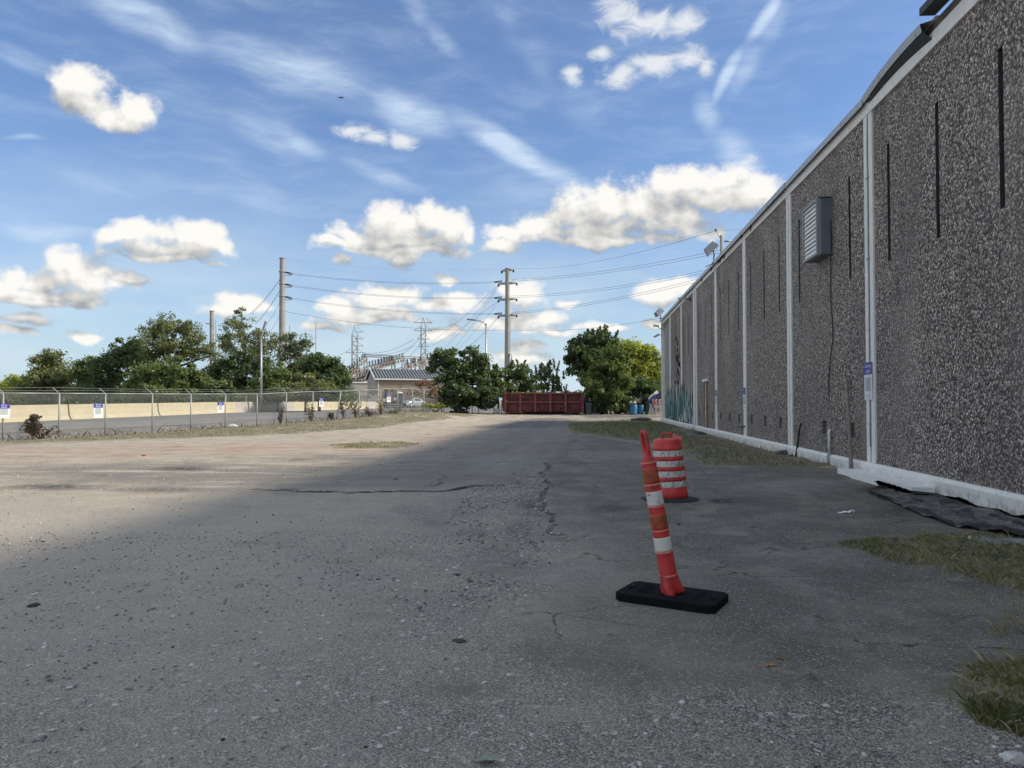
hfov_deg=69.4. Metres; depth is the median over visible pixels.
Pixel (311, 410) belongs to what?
dead shrub
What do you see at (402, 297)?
power line
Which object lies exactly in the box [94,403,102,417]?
pay sign
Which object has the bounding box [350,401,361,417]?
dead shrub
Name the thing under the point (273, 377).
tree
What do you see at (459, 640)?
leaf
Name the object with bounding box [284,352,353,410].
tree
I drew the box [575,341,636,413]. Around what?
tree
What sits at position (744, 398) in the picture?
pay sign
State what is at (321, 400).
pay sign
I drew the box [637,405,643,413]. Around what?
blue barrel
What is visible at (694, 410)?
downspout
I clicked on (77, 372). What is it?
tree
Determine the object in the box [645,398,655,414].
tarpaulin
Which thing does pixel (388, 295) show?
power line
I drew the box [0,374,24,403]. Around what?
tree
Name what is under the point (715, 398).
pay sign
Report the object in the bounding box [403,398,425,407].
parked car
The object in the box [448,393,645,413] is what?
back fence
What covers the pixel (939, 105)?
warehouse
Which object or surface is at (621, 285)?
power line
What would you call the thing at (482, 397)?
bush
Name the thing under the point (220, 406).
pay sign
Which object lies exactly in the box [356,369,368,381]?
substation gantry
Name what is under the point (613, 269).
power line
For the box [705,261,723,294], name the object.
floodlight wiring
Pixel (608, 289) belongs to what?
power line
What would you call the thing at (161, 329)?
tree
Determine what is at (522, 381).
tree
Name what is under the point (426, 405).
bush
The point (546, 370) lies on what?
tree
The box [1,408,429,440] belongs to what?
dry weeds
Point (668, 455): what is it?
traffic drum
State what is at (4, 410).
pay sign
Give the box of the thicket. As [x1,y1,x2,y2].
[0,385,361,409]
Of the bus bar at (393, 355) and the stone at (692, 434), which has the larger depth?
the bus bar at (393, 355)
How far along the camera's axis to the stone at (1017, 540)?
7.71 m
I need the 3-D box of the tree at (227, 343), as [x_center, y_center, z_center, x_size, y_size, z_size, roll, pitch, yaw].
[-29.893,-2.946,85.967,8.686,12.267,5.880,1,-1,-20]
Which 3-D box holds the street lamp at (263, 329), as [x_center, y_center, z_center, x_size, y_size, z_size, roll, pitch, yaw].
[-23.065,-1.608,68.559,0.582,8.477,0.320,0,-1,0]
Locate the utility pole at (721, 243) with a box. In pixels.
[715,229,730,252]
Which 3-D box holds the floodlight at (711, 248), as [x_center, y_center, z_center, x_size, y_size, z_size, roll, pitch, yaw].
[8.554,-5.720,31.769,0.602,0.752,0.560,0,-1,14]
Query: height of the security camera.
0.257 m
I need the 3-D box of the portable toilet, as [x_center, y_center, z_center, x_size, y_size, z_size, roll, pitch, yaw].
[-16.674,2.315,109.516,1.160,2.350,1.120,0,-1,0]
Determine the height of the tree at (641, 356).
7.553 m
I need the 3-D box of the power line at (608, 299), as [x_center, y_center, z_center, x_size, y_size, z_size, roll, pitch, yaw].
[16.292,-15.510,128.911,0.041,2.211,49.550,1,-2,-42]
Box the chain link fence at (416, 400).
[0,385,430,439]
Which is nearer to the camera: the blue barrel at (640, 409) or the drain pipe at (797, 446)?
the drain pipe at (797, 446)
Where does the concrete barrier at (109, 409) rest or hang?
on the ground at (842, 626)
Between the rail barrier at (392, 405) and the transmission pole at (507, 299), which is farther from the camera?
the transmission pole at (507, 299)
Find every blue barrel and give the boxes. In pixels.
[630,404,636,414]
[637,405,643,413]
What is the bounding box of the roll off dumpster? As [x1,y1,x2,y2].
[502,393,583,413]
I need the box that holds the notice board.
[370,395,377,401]
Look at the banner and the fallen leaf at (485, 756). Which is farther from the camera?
the banner
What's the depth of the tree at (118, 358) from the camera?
78.94 m
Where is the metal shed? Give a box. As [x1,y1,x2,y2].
[365,368,448,407]
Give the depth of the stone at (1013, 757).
3.08 m
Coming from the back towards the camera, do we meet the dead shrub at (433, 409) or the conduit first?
the dead shrub at (433, 409)
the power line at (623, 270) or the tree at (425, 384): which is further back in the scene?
the power line at (623, 270)
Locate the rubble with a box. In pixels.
[775,450,787,454]
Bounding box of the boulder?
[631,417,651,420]
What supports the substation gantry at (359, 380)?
on the ground at (842, 626)
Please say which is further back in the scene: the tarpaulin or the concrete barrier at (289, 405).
the concrete barrier at (289, 405)
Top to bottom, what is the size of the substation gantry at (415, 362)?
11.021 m
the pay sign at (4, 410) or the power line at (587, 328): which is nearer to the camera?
the pay sign at (4, 410)
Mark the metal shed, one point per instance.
(383, 379)
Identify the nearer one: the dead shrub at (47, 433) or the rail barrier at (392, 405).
the dead shrub at (47, 433)
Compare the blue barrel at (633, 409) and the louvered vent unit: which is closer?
the louvered vent unit
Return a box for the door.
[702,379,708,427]
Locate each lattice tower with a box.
[345,327,362,377]
[414,318,431,369]
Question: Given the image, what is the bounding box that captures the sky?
[0,0,952,401]
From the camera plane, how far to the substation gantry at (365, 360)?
164.71 m
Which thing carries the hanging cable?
hanging from the warehouse
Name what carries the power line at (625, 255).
attached to the utility pole at (721, 243)
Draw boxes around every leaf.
[452,638,466,642]
[473,753,501,760]
[760,661,777,665]
[776,656,789,659]
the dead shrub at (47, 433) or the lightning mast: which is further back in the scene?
the lightning mast
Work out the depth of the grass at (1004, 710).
5.84 m
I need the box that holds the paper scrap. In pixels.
[838,510,854,512]
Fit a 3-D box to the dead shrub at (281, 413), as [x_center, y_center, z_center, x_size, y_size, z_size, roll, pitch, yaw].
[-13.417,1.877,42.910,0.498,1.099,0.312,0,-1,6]
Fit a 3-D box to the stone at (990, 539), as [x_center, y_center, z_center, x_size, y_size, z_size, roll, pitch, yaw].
[5.155,1.670,7.885,0.483,0.079,0.687,-1,-2,24]
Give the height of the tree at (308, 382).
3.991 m
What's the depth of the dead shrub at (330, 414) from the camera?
47.27 m
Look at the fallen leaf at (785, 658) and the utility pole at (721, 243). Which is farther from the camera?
the utility pole at (721, 243)
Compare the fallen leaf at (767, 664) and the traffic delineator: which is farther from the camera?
the traffic delineator
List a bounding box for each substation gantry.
[348,353,367,377]
[348,364,360,381]
[348,376,365,386]
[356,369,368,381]
[366,356,395,374]
[375,353,405,368]
[401,354,429,369]
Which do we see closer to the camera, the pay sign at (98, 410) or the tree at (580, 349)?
the pay sign at (98, 410)
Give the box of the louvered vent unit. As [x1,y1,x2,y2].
[802,196,831,262]
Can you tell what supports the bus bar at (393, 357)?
attached to the substation gantry at (402, 361)
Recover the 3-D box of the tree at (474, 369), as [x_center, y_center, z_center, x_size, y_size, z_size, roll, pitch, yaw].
[-4.603,-0.433,63.688,6.176,6.137,4.276,0,-1,6]
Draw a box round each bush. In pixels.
[422,403,448,408]
[431,383,505,410]
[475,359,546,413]
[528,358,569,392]
[586,388,635,413]
[607,374,660,404]
[621,391,656,412]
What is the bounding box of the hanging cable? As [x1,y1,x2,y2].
[828,220,832,396]
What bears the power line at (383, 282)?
attached to the transmission pole at (507, 299)
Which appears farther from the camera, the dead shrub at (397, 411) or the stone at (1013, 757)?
the dead shrub at (397, 411)
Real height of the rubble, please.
0.271 m
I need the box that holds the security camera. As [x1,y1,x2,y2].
[677,296,690,301]
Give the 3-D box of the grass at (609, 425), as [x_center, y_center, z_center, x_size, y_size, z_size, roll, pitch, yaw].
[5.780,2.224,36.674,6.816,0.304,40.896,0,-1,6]
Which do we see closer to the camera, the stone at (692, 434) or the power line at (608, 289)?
the stone at (692, 434)
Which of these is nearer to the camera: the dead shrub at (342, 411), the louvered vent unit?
the louvered vent unit
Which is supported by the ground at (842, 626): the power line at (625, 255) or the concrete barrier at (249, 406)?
the concrete barrier at (249, 406)
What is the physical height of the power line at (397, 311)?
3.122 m
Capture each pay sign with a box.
[0,404,9,417]
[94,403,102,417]
[217,402,223,412]
[319,398,323,406]
[387,394,390,401]
[715,390,716,407]
[743,387,745,408]
[864,362,872,399]
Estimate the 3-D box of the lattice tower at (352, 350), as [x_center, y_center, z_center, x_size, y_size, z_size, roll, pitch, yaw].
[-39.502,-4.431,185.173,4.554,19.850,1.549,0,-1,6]
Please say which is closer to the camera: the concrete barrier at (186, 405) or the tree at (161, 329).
the concrete barrier at (186, 405)
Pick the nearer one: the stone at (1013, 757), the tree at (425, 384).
the stone at (1013, 757)
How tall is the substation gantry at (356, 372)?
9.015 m
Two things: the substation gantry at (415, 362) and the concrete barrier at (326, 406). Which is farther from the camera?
the substation gantry at (415, 362)
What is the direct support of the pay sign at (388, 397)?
attached to the chain link fence at (416, 400)
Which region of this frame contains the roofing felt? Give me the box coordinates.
[863,480,1023,534]
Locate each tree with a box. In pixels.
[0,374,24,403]
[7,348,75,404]
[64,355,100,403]
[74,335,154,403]
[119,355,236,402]
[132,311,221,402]
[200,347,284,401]
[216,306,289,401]
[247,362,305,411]
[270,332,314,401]
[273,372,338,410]
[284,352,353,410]
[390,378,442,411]
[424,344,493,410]
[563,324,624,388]
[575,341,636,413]
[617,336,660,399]
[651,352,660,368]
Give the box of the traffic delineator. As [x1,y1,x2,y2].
[616,430,727,613]
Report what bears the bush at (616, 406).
on the ground at (842, 626)
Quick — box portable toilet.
[395,392,403,407]
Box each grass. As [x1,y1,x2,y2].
[0,411,470,448]
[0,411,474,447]
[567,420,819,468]
[568,419,838,467]
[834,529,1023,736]
[838,529,1023,736]
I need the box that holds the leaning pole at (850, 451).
[845,378,853,468]
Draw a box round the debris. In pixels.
[26,602,40,606]
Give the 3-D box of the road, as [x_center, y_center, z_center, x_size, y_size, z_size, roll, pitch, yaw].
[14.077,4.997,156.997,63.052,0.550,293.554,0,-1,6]
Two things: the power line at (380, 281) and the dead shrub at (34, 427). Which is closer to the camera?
the dead shrub at (34, 427)
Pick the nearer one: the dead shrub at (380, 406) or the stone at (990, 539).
the stone at (990, 539)
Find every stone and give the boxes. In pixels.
[683,433,697,436]
[694,431,707,434]
[973,534,1018,544]
[994,538,1023,544]
[1002,751,1023,764]
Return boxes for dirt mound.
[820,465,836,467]
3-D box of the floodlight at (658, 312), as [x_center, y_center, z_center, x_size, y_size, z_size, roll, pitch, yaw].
[10.770,-5.137,54.200,0.632,0.787,0.588,0,-1,-14]
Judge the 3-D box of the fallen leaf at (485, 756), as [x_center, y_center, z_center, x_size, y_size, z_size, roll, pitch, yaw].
[-0.102,1.552,3.072,0.125,0.020,0.078,0,-1,6]
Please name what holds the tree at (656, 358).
on the ground at (842, 626)
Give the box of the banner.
[648,391,660,400]
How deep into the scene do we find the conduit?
14.52 m
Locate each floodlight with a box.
[654,308,663,318]
[704,241,717,258]
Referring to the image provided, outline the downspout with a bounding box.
[692,292,695,427]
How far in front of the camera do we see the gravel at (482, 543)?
8.82 m
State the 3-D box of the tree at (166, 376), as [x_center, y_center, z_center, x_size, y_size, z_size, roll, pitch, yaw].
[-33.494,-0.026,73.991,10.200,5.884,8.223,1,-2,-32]
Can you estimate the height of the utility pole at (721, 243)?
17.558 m
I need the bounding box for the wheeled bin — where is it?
[584,403,591,413]
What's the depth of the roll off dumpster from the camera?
61.17 m
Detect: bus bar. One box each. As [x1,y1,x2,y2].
[362,354,428,357]
[362,356,426,358]
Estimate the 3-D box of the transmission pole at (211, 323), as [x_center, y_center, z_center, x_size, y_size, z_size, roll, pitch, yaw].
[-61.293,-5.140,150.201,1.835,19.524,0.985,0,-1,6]
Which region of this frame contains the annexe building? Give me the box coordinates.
[349,382,366,401]
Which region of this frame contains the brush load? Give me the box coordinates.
[504,391,579,396]
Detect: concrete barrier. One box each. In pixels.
[0,404,69,422]
[67,403,158,419]
[157,402,221,415]
[222,402,269,412]
[268,402,307,411]
[308,402,341,409]
[342,402,365,409]
[366,402,382,408]
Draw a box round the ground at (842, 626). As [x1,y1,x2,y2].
[0,402,1023,767]
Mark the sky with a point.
(157, 156)
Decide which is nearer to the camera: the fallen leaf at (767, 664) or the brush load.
the fallen leaf at (767, 664)
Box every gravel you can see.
[432,462,550,611]
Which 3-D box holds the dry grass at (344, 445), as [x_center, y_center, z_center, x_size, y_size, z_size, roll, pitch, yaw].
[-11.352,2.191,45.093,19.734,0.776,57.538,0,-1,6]
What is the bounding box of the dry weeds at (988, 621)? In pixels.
[861,528,1023,667]
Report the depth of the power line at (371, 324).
147.30 m
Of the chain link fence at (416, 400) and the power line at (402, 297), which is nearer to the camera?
the chain link fence at (416, 400)
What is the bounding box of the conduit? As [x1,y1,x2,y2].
[865,118,871,446]
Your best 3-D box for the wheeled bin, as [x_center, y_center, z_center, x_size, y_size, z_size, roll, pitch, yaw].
[6.349,2.066,61.979,0.545,0.951,0.586,0,-1,-9]
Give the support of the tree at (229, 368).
on the ground at (842, 626)
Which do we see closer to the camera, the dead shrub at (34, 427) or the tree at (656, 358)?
the dead shrub at (34, 427)
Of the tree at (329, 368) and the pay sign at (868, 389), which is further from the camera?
the tree at (329, 368)
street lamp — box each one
[260,321,266,411]
[467,319,486,409]
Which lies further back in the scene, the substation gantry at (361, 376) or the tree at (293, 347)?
the substation gantry at (361, 376)
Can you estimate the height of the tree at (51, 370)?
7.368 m
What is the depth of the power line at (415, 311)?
147.37 m
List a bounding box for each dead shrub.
[19,424,61,438]
[24,414,43,438]
[276,409,283,424]
[302,400,314,421]
[327,412,334,419]
[339,399,348,417]
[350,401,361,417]
[364,406,373,416]
[377,400,384,414]
[384,408,402,413]
[428,406,441,411]
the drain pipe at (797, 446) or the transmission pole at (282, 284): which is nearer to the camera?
the drain pipe at (797, 446)
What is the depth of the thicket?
91.65 m
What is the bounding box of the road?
[0,405,502,433]
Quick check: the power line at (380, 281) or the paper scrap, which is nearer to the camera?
the paper scrap
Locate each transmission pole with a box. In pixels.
[206,310,214,365]
[279,257,292,368]
[494,268,517,382]
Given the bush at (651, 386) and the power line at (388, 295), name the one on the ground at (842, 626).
the bush at (651, 386)
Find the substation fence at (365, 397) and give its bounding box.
[300,391,436,407]
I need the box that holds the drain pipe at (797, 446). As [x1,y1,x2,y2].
[795,423,801,456]
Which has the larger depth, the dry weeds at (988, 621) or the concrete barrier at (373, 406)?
the concrete barrier at (373, 406)
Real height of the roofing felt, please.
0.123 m
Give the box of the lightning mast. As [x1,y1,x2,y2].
[215,320,216,361]
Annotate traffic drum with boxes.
[641,432,698,502]
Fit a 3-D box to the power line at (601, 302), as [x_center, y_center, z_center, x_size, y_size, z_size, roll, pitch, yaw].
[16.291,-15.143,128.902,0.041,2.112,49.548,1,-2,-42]
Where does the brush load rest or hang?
in the roll off dumpster
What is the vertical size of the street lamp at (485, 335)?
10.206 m
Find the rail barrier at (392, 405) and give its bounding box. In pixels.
[383,402,400,408]
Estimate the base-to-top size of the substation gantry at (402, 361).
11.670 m
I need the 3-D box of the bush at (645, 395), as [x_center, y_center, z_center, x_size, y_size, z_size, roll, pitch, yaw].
[10.801,1.624,63.182,3.878,2.190,1.956,0,-1,6]
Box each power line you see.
[285,311,443,329]
[293,273,476,282]
[293,274,474,283]
[293,285,493,297]
[295,299,484,314]
[296,298,493,313]
[299,287,492,298]
[511,250,717,279]
[511,279,696,312]
[513,274,698,297]
[514,283,690,313]
[517,231,713,268]
[518,318,657,330]
[522,270,704,295]
[525,253,717,280]
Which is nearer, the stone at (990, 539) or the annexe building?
the stone at (990, 539)
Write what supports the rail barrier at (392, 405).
on the road
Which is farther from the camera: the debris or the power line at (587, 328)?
the power line at (587, 328)
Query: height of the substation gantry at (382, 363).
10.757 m
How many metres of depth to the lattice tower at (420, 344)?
180.30 m
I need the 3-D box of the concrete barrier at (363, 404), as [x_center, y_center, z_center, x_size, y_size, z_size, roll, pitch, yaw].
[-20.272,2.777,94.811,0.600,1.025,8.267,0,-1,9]
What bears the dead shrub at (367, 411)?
on the ground at (842, 626)
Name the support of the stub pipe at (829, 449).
attached to the warehouse
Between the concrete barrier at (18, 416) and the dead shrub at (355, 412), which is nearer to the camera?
the concrete barrier at (18, 416)
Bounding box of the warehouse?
[659,0,1023,514]
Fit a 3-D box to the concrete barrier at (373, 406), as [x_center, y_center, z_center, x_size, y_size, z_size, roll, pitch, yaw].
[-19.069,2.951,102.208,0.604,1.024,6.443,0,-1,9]
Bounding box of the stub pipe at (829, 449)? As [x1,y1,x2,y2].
[828,429,830,453]

